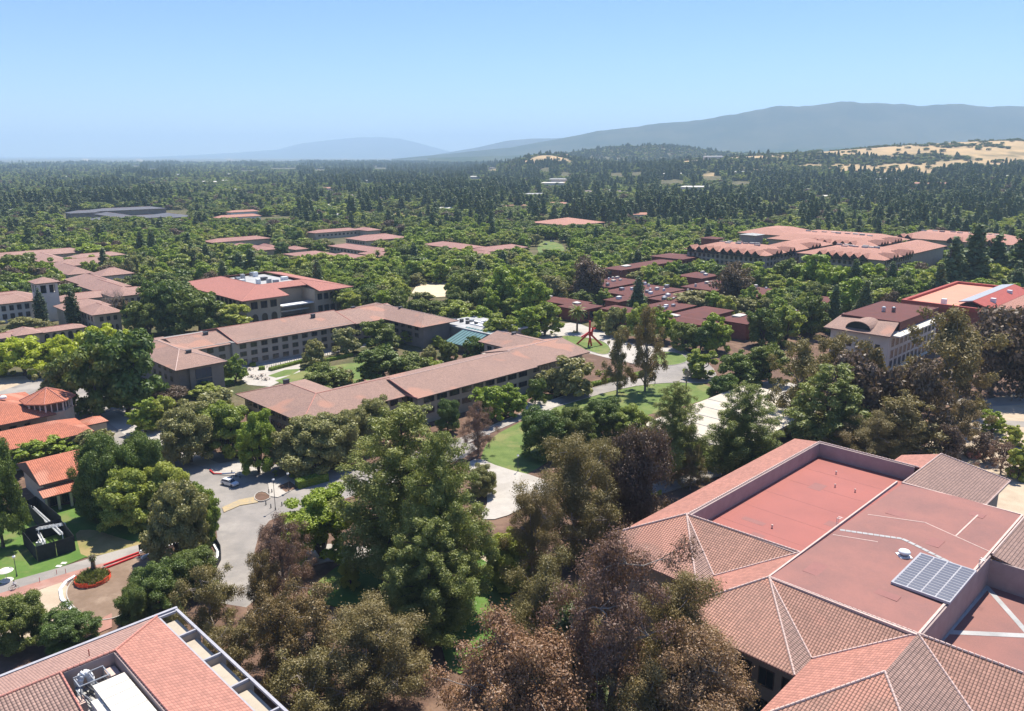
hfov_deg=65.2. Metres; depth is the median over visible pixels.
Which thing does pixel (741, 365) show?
oak tree
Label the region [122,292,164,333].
oak tree
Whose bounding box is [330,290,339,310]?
palm tree
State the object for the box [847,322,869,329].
dormer window
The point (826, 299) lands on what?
brick college
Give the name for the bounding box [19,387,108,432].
octagonal tower
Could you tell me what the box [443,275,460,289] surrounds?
broadleaf tree
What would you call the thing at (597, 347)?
lawn
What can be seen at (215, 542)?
curved fence
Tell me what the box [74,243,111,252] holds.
broadleaf tree
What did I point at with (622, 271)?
brick college
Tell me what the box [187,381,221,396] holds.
broadleaf tree
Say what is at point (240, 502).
crossing
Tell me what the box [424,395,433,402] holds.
window
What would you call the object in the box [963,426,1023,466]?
dry slope
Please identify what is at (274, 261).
oak tree
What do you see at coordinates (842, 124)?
mountains
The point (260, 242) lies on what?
dormitory
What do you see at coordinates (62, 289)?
oak tree
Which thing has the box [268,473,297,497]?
pavement
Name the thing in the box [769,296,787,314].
broadleaf tree
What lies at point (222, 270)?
redwood tree
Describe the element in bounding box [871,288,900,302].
broadleaf tree
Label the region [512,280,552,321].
broadleaf tree
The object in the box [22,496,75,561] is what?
fenced enclosure
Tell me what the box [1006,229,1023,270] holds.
redwood tree
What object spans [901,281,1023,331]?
flat orange roof hall
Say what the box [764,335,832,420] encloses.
eucalyptus tree
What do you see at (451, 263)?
broadleaf tree
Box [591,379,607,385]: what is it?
hedge
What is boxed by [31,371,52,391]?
olive tree
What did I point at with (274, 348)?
window
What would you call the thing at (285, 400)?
dormitory
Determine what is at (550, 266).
broadleaf tree
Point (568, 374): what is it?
olive tree
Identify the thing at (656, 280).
broadleaf tree
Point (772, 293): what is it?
broadleaf tree
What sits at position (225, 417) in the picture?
broadleaf tree
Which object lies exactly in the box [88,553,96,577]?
palm tree
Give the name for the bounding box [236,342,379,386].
courtyard
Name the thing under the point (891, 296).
dark leaved tree
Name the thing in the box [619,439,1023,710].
tiled hall
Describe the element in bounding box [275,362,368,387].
lawn
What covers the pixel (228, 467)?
pavement
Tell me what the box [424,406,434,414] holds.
window
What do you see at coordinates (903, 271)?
broadleaf tree
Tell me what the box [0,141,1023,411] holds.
ground
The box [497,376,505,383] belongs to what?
window
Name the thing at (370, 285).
oak tree
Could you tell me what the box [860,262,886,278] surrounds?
broadleaf tree
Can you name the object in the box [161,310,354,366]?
dormitory
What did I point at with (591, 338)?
kerb
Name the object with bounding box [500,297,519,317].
broadleaf tree
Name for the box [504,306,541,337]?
broadleaf tree
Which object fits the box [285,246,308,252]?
dormitory
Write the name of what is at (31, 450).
broadleaf tree
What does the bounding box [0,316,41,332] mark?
olive tree
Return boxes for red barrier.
[103,552,139,568]
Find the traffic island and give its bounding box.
[255,492,268,500]
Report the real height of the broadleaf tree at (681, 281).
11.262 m
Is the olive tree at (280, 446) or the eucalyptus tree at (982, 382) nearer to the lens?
the olive tree at (280, 446)
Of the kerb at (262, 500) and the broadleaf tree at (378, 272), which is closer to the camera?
the kerb at (262, 500)
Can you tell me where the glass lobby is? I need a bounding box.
[447,316,527,354]
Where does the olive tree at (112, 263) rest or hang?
on the ground at (1012, 153)
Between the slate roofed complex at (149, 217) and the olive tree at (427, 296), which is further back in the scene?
the slate roofed complex at (149, 217)
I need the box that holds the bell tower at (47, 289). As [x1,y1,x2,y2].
[28,277,59,320]
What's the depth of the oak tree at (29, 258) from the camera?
487.83 m
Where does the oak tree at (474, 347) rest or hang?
on the mulch bed at (34, 652)
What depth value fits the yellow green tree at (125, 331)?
299.22 m
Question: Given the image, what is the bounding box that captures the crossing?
[222,497,257,512]
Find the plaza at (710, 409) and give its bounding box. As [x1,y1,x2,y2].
[646,386,816,456]
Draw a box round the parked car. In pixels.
[220,477,238,486]
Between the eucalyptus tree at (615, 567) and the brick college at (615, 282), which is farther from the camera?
the brick college at (615, 282)
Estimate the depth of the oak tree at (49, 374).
237.27 m
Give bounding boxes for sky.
[0,0,1023,156]
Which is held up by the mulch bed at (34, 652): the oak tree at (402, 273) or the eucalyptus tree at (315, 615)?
the eucalyptus tree at (315, 615)
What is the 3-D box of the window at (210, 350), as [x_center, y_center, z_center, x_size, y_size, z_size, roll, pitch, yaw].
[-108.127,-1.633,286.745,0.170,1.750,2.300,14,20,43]
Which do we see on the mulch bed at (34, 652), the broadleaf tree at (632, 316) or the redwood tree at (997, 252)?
the broadleaf tree at (632, 316)
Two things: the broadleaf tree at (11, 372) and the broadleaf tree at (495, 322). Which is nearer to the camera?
the broadleaf tree at (11, 372)
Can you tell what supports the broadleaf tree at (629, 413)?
on the mulch bed at (34, 652)
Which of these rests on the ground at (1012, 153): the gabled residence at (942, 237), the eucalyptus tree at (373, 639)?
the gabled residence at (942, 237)
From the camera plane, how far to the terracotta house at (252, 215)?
936.79 m
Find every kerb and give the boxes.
[58,575,76,608]
[66,556,140,619]
[254,491,269,501]
[458,347,715,447]
[557,335,610,353]
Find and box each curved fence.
[138,536,220,567]
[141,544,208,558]
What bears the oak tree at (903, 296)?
on the ground at (1012, 153)
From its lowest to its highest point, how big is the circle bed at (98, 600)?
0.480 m
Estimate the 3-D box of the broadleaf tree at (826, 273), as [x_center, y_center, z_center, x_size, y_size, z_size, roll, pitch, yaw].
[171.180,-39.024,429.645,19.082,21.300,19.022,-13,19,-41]
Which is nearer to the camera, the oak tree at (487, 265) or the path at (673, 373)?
the path at (673, 373)
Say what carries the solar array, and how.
on the tiled hall at (813, 610)
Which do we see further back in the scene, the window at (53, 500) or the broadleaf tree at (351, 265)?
the broadleaf tree at (351, 265)
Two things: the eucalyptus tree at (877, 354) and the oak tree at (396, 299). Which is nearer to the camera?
the eucalyptus tree at (877, 354)
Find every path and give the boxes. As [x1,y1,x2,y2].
[0,545,143,592]
[0,553,139,596]
[98,613,111,632]
[445,347,715,447]
[468,459,550,519]
[525,399,558,410]
[539,323,683,362]
[649,468,721,496]
[759,381,796,391]
[946,397,1023,406]
[972,420,1023,427]
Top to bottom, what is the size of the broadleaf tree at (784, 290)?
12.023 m
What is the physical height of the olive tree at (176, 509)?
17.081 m
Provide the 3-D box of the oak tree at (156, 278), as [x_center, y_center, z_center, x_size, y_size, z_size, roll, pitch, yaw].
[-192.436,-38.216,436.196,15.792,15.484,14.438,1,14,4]
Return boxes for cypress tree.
[31,288,49,320]
[63,286,81,323]
[122,299,127,328]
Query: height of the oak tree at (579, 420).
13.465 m
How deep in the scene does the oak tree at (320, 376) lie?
261.27 m
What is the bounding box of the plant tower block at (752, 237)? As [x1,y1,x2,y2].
[739,233,764,243]
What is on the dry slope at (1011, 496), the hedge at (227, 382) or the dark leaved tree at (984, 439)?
the dark leaved tree at (984, 439)
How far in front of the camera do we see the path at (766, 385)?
269.63 m
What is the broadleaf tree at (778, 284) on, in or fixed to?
on the ground at (1012, 153)
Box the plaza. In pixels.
[0,376,29,390]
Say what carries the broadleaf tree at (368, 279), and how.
on the ground at (1012, 153)
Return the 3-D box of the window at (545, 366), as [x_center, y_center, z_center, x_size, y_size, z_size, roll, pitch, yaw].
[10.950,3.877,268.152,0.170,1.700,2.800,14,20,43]
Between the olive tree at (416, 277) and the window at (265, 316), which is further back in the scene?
the olive tree at (416, 277)
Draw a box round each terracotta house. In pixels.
[213,213,261,218]
[227,209,258,214]
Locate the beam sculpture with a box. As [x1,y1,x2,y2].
[576,321,601,345]
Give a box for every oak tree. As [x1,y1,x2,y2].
[0,252,37,271]
[0,435,33,547]
[0,587,49,656]
[15,282,31,291]
[36,599,102,654]
[42,350,87,405]
[52,336,135,416]
[58,283,81,295]
[64,466,105,520]
[71,430,143,521]
[75,327,170,412]
[113,581,148,626]
[121,430,163,484]
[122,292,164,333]
[124,273,146,286]
[126,556,188,618]
[135,278,191,333]
[145,272,172,283]
[155,279,196,314]
[163,288,225,334]
[164,268,193,278]
[168,274,192,280]
[169,545,218,599]
[222,252,245,265]
[269,259,282,267]
[288,268,312,277]
[302,361,350,388]
[304,261,325,271]
[337,280,355,289]
[337,289,361,309]
[353,342,405,382]
[355,268,373,273]
[357,283,376,291]
[358,287,379,304]
[359,319,400,347]
[385,289,405,307]
[387,351,430,375]
[392,268,411,284]
[405,298,428,312]
[424,300,447,314]
[434,398,459,431]
[438,339,458,362]
[443,286,471,305]
[446,269,465,282]
[451,271,486,302]
[462,336,483,357]
[468,287,487,310]
[476,261,494,269]
[520,404,568,461]
[526,378,546,403]
[534,267,559,277]
[550,404,596,445]
[555,276,572,296]
[568,289,595,304]
[583,397,621,440]
[656,267,674,274]
[669,321,699,351]
[687,326,714,351]
[706,372,738,397]
[715,269,724,279]
[717,349,762,385]
[745,307,783,345]
[746,341,793,383]
[768,296,792,308]
[773,258,803,278]
[776,286,806,300]
[786,291,830,335]
[800,281,828,296]
[822,284,840,296]
[867,274,908,295]
[896,275,916,289]
[899,292,918,302]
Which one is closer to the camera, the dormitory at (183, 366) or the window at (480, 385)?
the window at (480, 385)
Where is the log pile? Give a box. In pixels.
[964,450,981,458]
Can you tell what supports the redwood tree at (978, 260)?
on the ground at (1012, 153)
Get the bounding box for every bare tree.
[102,289,122,307]
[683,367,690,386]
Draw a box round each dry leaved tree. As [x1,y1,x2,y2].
[420,598,600,710]
[614,613,760,710]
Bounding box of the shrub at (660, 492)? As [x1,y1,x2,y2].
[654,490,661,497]
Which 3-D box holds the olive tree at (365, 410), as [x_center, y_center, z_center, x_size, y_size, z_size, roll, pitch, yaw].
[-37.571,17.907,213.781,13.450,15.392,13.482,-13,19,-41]
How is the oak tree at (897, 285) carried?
on the ground at (1012, 153)
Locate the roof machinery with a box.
[73,665,119,710]
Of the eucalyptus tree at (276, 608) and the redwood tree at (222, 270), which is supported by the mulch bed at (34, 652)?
the eucalyptus tree at (276, 608)
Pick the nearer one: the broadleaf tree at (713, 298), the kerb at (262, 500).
the kerb at (262, 500)
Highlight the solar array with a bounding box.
[891,552,976,604]
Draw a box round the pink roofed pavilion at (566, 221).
[535,217,604,226]
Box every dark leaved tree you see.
[101,298,127,314]
[150,384,188,407]
[198,269,217,278]
[566,252,610,300]
[600,420,677,531]
[706,260,759,297]
[819,346,909,421]
[879,289,899,302]
[881,352,959,446]
[926,422,966,459]
[964,304,1023,400]
[968,431,1001,462]
[998,306,1023,383]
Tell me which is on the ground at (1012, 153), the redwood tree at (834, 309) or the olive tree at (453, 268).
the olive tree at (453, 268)
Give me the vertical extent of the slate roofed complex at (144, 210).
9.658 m
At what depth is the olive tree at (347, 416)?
198.31 m
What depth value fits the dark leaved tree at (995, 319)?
251.63 m
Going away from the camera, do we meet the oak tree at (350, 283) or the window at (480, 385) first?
the window at (480, 385)
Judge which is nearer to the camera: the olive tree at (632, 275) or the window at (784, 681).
the window at (784, 681)
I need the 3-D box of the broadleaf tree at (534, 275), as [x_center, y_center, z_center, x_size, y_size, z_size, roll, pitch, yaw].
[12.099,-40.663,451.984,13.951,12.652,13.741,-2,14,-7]
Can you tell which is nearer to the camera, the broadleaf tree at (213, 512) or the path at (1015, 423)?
the broadleaf tree at (213, 512)
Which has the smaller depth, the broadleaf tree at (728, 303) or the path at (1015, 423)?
the path at (1015, 423)
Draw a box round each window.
[50,496,57,505]
[62,493,69,502]
[68,331,73,337]
[195,367,211,378]
[196,377,212,388]
[207,348,213,353]
[219,354,225,358]
[240,351,246,356]
[251,302,257,309]
[251,349,257,354]
[252,314,258,321]
[261,301,267,307]
[261,340,267,344]
[262,313,267,320]
[262,355,268,359]
[270,299,276,306]
[272,311,277,318]
[272,346,278,350]
[318,305,322,311]
[390,399,397,405]
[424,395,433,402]
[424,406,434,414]
[437,392,446,399]
[450,389,459,395]
[462,385,471,392]
[462,397,471,403]
[474,382,482,387]
[486,379,494,385]
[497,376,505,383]
[508,373,516,380]
[519,371,526,377]
[519,381,526,387]
[542,364,547,369]
[589,311,593,317]
[735,656,751,679]
[755,696,768,710]
[757,665,774,690]
[780,676,789,690]
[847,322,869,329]
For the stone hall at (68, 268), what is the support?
on the ground at (1012, 153)
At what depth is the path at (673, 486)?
190.12 m
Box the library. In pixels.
[188,271,353,322]
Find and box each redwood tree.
[217,260,228,275]
[311,259,324,280]
[474,259,485,273]
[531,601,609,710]
[626,276,648,307]
[821,284,842,333]
[848,259,865,280]
[849,279,873,310]
[885,261,898,277]
[904,270,911,278]
[928,263,949,289]
[940,236,965,282]
[962,223,992,281]
[986,234,1010,267]
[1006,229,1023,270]
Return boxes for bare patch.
[76,530,140,556]
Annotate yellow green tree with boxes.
[0,262,6,269]
[0,335,48,375]
[36,334,80,371]
[73,322,113,343]
[108,329,129,336]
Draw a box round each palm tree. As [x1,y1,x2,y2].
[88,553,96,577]
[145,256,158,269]
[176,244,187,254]
[189,247,197,260]
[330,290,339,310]
[568,303,587,330]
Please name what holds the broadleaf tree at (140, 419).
on the mulch bed at (34, 652)
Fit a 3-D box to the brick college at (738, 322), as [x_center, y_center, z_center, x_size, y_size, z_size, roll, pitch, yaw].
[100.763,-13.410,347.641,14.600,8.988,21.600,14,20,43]
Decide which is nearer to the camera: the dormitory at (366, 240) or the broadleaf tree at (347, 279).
the broadleaf tree at (347, 279)
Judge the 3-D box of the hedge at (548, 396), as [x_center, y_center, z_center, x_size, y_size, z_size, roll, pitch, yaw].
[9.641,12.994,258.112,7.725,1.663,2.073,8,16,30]
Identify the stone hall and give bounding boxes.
[0,290,34,322]
[48,256,134,280]
[53,298,121,330]
[59,286,140,303]
[64,273,140,302]
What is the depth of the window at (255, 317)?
367.00 m
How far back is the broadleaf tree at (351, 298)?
381.99 m
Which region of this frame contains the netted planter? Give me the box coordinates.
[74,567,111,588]
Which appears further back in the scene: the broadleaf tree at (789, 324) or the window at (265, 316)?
the window at (265, 316)
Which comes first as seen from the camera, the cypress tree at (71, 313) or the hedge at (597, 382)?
the hedge at (597, 382)
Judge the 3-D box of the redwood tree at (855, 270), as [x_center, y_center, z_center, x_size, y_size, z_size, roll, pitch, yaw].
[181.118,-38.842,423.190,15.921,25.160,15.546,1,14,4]
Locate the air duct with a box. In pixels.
[75,669,94,696]
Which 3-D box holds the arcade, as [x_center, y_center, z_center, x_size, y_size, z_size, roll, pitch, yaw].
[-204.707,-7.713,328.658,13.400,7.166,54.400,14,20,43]
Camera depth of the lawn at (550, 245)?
681.97 m
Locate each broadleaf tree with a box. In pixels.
[0,286,9,291]
[0,354,15,375]
[10,439,47,468]
[38,434,79,457]
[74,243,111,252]
[91,467,158,533]
[120,306,139,329]
[124,397,161,431]
[142,459,189,517]
[149,395,175,420]
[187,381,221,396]
[191,481,220,546]
[195,399,248,459]
[216,303,252,325]
[223,353,248,381]
[229,269,248,274]
[234,408,275,475]
[246,267,254,271]
[256,255,271,267]
[277,256,296,267]
[278,481,354,572]
[289,455,305,477]
[290,257,309,268]
[320,269,332,280]
[324,262,336,271]
[325,269,337,278]
[330,277,352,282]
[333,261,348,269]
[333,270,351,278]
[337,291,361,309]
[338,560,360,590]
[345,260,360,274]
[352,277,361,288]
[360,261,373,266]
[360,273,376,285]
[361,271,373,282]
[369,261,390,274]
[370,263,393,271]
[371,290,391,303]
[372,270,383,277]
[374,274,381,280]
[380,272,401,281]
[380,277,403,287]
[391,259,402,267]
[391,267,401,272]
[391,279,411,297]
[392,288,407,307]
[400,331,412,343]
[402,260,421,278]
[419,261,433,281]
[420,357,442,366]
[424,263,450,282]
[431,335,442,346]
[437,299,471,318]
[440,258,464,280]
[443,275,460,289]
[462,305,492,318]
[468,385,507,420]
[474,269,490,279]
[481,313,517,331]
[482,265,521,309]
[483,289,500,316]
[485,526,536,592]
[488,263,505,271]
[499,382,528,417]
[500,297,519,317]
[504,287,521,314]
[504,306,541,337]
[510,270,526,279]
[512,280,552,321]
[515,279,524,288]
[516,273,536,284]
[518,263,535,272]
[523,267,533,272]
[529,301,564,335]
[530,273,539,280]
[534,265,544,279]
[542,263,554,268]
[555,265,573,278]
[576,693,604,710]
[592,288,612,305]
[593,310,608,329]
[612,403,652,436]
[623,302,655,334]
[636,266,653,277]
[643,264,658,283]
[647,275,664,285]
[652,307,676,341]
[661,275,678,286]
[671,274,688,288]
[682,348,718,379]
[700,312,733,352]
[704,290,723,307]
[717,295,736,314]
[738,284,761,307]
[747,270,762,286]
[751,267,766,286]
[760,274,784,287]
[761,287,785,299]
[761,288,791,297]
[767,280,784,288]
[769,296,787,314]
[773,305,807,346]
[783,277,801,287]
[793,280,809,285]
[793,282,806,291]
[794,254,831,281]
[796,292,807,299]
[815,262,851,289]
[827,276,870,313]
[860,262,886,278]
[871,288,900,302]
[896,267,922,284]
[899,284,917,300]
[914,283,927,292]
[917,272,939,291]
[923,279,931,290]
[973,278,1001,284]
[980,409,1006,433]
[985,263,1009,280]
[999,423,1023,446]
[1004,446,1023,482]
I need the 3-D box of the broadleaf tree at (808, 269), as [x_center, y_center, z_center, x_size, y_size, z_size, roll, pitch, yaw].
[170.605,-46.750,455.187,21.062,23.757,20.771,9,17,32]
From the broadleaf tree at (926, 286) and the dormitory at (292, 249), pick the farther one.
the dormitory at (292, 249)
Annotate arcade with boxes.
[0,323,86,343]
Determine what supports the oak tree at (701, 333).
on the mulch bed at (34, 652)
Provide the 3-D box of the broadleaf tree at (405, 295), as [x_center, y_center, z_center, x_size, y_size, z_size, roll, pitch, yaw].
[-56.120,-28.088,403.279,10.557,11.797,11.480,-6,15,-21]
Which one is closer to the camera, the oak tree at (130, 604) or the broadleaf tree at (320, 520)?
the oak tree at (130, 604)
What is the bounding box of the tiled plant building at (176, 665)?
[0,606,287,710]
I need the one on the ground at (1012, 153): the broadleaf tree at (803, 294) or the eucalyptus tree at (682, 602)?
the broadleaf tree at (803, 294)
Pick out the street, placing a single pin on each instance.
(237, 534)
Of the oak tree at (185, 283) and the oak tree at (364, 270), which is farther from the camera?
the oak tree at (364, 270)
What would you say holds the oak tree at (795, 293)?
on the ground at (1012, 153)
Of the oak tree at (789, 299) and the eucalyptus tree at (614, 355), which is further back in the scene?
the oak tree at (789, 299)
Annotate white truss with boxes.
[31,506,65,544]
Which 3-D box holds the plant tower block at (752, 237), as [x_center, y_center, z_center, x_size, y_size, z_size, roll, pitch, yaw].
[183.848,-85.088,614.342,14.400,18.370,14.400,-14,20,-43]
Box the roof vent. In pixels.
[895,548,912,558]
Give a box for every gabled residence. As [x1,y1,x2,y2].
[684,238,833,272]
[737,226,909,246]
[798,240,946,268]
[896,230,1021,252]
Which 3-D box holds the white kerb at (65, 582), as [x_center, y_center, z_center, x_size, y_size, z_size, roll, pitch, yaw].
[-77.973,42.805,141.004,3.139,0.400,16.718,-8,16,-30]
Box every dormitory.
[141,337,226,395]
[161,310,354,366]
[205,235,275,254]
[235,377,406,432]
[284,251,363,257]
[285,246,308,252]
[307,227,397,239]
[329,243,385,256]
[336,302,458,347]
[344,234,403,246]
[364,331,589,422]
[426,241,483,250]
[473,244,527,254]
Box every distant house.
[542,182,564,185]
[550,178,566,181]
[633,212,646,217]
[681,186,703,189]
[703,156,723,159]
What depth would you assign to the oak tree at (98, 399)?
230.12 m
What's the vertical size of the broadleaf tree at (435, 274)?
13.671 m
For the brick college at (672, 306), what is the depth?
387.51 m
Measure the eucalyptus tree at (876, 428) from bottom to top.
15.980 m
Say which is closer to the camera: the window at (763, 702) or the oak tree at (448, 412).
the window at (763, 702)
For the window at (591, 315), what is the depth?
377.68 m
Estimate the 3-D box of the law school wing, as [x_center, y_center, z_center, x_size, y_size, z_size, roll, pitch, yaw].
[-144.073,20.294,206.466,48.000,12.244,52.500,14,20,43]
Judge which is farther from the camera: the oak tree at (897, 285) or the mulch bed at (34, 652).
the oak tree at (897, 285)
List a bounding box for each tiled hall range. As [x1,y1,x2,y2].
[0,248,84,262]
[68,251,125,258]
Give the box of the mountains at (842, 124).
[392,101,1023,160]
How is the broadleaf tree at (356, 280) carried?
on the ground at (1012, 153)
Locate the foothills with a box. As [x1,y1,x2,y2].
[428,147,858,162]
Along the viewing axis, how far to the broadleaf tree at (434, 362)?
276.99 m
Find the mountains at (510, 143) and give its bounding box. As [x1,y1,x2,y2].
[436,138,560,154]
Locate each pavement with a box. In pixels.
[102,411,219,468]
[210,460,262,475]
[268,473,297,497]
[305,544,370,565]
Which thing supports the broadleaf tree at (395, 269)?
on the ground at (1012, 153)
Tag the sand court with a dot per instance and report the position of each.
(436, 289)
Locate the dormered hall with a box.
[823,301,944,370]
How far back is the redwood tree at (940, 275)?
409.98 m
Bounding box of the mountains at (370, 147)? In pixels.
[131,137,449,157]
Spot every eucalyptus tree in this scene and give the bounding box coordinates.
[164,560,237,643]
[204,616,283,681]
[217,579,311,695]
[235,548,296,617]
[254,509,318,597]
[263,625,383,710]
[279,575,364,709]
[312,586,439,710]
[458,400,500,460]
[494,474,566,584]
[499,543,602,679]
[511,429,626,570]
[529,516,708,710]
[586,434,617,518]
[600,327,632,394]
[601,639,671,710]
[619,565,744,683]
[622,303,671,390]
[672,444,709,489]
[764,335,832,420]
[809,330,863,395]
[821,421,872,448]
[842,406,918,458]
[858,337,887,398]
[860,389,948,459]
[893,303,1014,420]
[901,420,947,454]
[931,398,998,454]
[938,324,995,409]
[972,440,1015,474]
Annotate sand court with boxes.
[412,281,446,297]
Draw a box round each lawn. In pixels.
[0,503,146,583]
[268,369,300,377]
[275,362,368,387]
[308,561,382,606]
[442,548,509,674]
[481,383,710,473]
[537,241,563,251]
[556,336,609,353]
[655,352,686,364]
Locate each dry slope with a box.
[925,393,1023,515]
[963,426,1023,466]
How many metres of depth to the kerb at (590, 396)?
260.07 m
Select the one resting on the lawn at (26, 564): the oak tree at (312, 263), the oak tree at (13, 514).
the oak tree at (13, 514)
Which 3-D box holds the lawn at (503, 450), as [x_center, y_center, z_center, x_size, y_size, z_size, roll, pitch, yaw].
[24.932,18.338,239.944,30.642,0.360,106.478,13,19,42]
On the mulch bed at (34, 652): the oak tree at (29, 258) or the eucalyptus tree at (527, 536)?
the eucalyptus tree at (527, 536)
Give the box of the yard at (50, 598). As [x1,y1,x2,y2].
[6,582,68,644]
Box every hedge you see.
[225,380,233,385]
[268,359,309,370]
[294,472,328,488]
[320,353,353,362]
[532,393,552,399]
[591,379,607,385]
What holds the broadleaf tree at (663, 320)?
on the mulch bed at (34, 652)
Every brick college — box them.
[547,295,603,322]
[599,305,734,329]
[602,259,676,277]
[602,276,646,290]
[603,295,696,312]
[606,282,697,307]
[650,253,698,266]
[679,271,719,284]
[680,280,771,299]
[723,313,756,340]
[822,296,830,316]
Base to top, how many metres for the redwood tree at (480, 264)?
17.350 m
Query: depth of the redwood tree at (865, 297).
353.13 m
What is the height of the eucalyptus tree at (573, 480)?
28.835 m
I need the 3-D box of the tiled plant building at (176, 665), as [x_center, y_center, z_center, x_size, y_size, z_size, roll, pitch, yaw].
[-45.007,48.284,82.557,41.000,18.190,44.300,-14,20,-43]
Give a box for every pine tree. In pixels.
[325,400,486,580]
[378,511,481,649]
[390,430,499,603]
[640,381,709,480]
[700,380,785,474]
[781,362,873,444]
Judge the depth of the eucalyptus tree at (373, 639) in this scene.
109.36 m
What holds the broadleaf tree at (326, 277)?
on the ground at (1012, 153)
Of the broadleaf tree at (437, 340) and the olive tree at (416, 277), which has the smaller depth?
the broadleaf tree at (437, 340)
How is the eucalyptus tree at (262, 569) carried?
on the mulch bed at (34, 652)
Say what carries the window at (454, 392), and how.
in the dormitory at (514, 358)
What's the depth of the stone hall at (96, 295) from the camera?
398.00 m
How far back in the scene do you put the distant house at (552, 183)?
1904.05 m
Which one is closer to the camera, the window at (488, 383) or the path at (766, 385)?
the window at (488, 383)
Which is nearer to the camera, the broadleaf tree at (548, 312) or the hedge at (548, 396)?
the hedge at (548, 396)
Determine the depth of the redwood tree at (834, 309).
349.75 m
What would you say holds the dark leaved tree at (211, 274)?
on the ground at (1012, 153)
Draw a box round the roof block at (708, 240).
[701,236,724,244]
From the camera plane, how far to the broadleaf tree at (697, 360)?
277.04 m
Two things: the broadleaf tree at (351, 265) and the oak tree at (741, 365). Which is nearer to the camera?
the oak tree at (741, 365)
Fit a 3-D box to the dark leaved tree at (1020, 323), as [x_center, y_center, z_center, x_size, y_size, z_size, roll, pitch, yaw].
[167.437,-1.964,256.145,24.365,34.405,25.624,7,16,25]
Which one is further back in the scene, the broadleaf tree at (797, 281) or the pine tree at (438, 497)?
the broadleaf tree at (797, 281)
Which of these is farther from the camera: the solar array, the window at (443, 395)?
the window at (443, 395)
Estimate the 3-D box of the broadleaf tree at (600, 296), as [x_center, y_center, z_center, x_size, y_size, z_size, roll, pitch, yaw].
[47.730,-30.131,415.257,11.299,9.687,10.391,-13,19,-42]
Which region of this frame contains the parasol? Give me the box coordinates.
[0,567,13,582]
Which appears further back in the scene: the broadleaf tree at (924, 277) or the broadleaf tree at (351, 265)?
the broadleaf tree at (351, 265)
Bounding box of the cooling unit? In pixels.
[91,672,156,710]
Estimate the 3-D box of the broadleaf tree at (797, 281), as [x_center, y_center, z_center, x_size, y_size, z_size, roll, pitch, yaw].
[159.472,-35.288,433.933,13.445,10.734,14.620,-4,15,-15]
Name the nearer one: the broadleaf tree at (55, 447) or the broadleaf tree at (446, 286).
the broadleaf tree at (55, 447)
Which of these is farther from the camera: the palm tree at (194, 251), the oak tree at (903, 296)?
the palm tree at (194, 251)
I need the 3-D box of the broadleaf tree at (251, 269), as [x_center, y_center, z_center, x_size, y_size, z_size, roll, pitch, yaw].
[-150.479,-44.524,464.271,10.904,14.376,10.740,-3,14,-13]
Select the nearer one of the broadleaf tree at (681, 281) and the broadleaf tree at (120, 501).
the broadleaf tree at (120, 501)
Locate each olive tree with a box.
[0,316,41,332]
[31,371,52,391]
[37,320,56,327]
[68,428,115,449]
[98,261,118,267]
[119,255,144,274]
[138,479,210,562]
[155,398,223,464]
[197,387,248,416]
[198,310,231,329]
[268,431,310,465]
[270,411,357,477]
[301,338,326,365]
[328,409,366,463]
[331,326,362,353]
[332,366,354,387]
[352,394,393,445]
[375,284,389,290]
[408,272,425,284]
[410,291,435,300]
[420,345,439,361]
[446,265,462,278]
[457,301,475,316]
[465,462,496,497]
[535,367,560,396]
[541,274,569,297]
[547,355,601,396]
[601,306,626,335]
[626,271,643,280]
[653,271,673,277]
[667,289,710,307]
[719,294,741,310]
[734,297,756,313]
[755,297,772,310]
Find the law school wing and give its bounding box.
[0,392,93,470]
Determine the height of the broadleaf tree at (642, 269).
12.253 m
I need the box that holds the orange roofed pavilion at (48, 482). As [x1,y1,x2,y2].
[16,450,77,509]
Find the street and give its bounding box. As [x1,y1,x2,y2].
[0,378,476,606]
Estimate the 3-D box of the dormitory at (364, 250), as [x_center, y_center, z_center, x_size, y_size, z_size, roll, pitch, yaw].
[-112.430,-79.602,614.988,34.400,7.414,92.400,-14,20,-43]
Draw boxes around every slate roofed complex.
[65,206,165,218]
[85,212,187,220]
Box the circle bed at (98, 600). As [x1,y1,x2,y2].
[67,557,160,617]
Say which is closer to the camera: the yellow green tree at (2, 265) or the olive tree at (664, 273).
the olive tree at (664, 273)
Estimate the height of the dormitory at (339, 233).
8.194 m
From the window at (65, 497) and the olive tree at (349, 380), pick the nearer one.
the window at (65, 497)
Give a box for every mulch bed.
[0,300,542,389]
[0,330,1017,710]
[278,481,296,491]

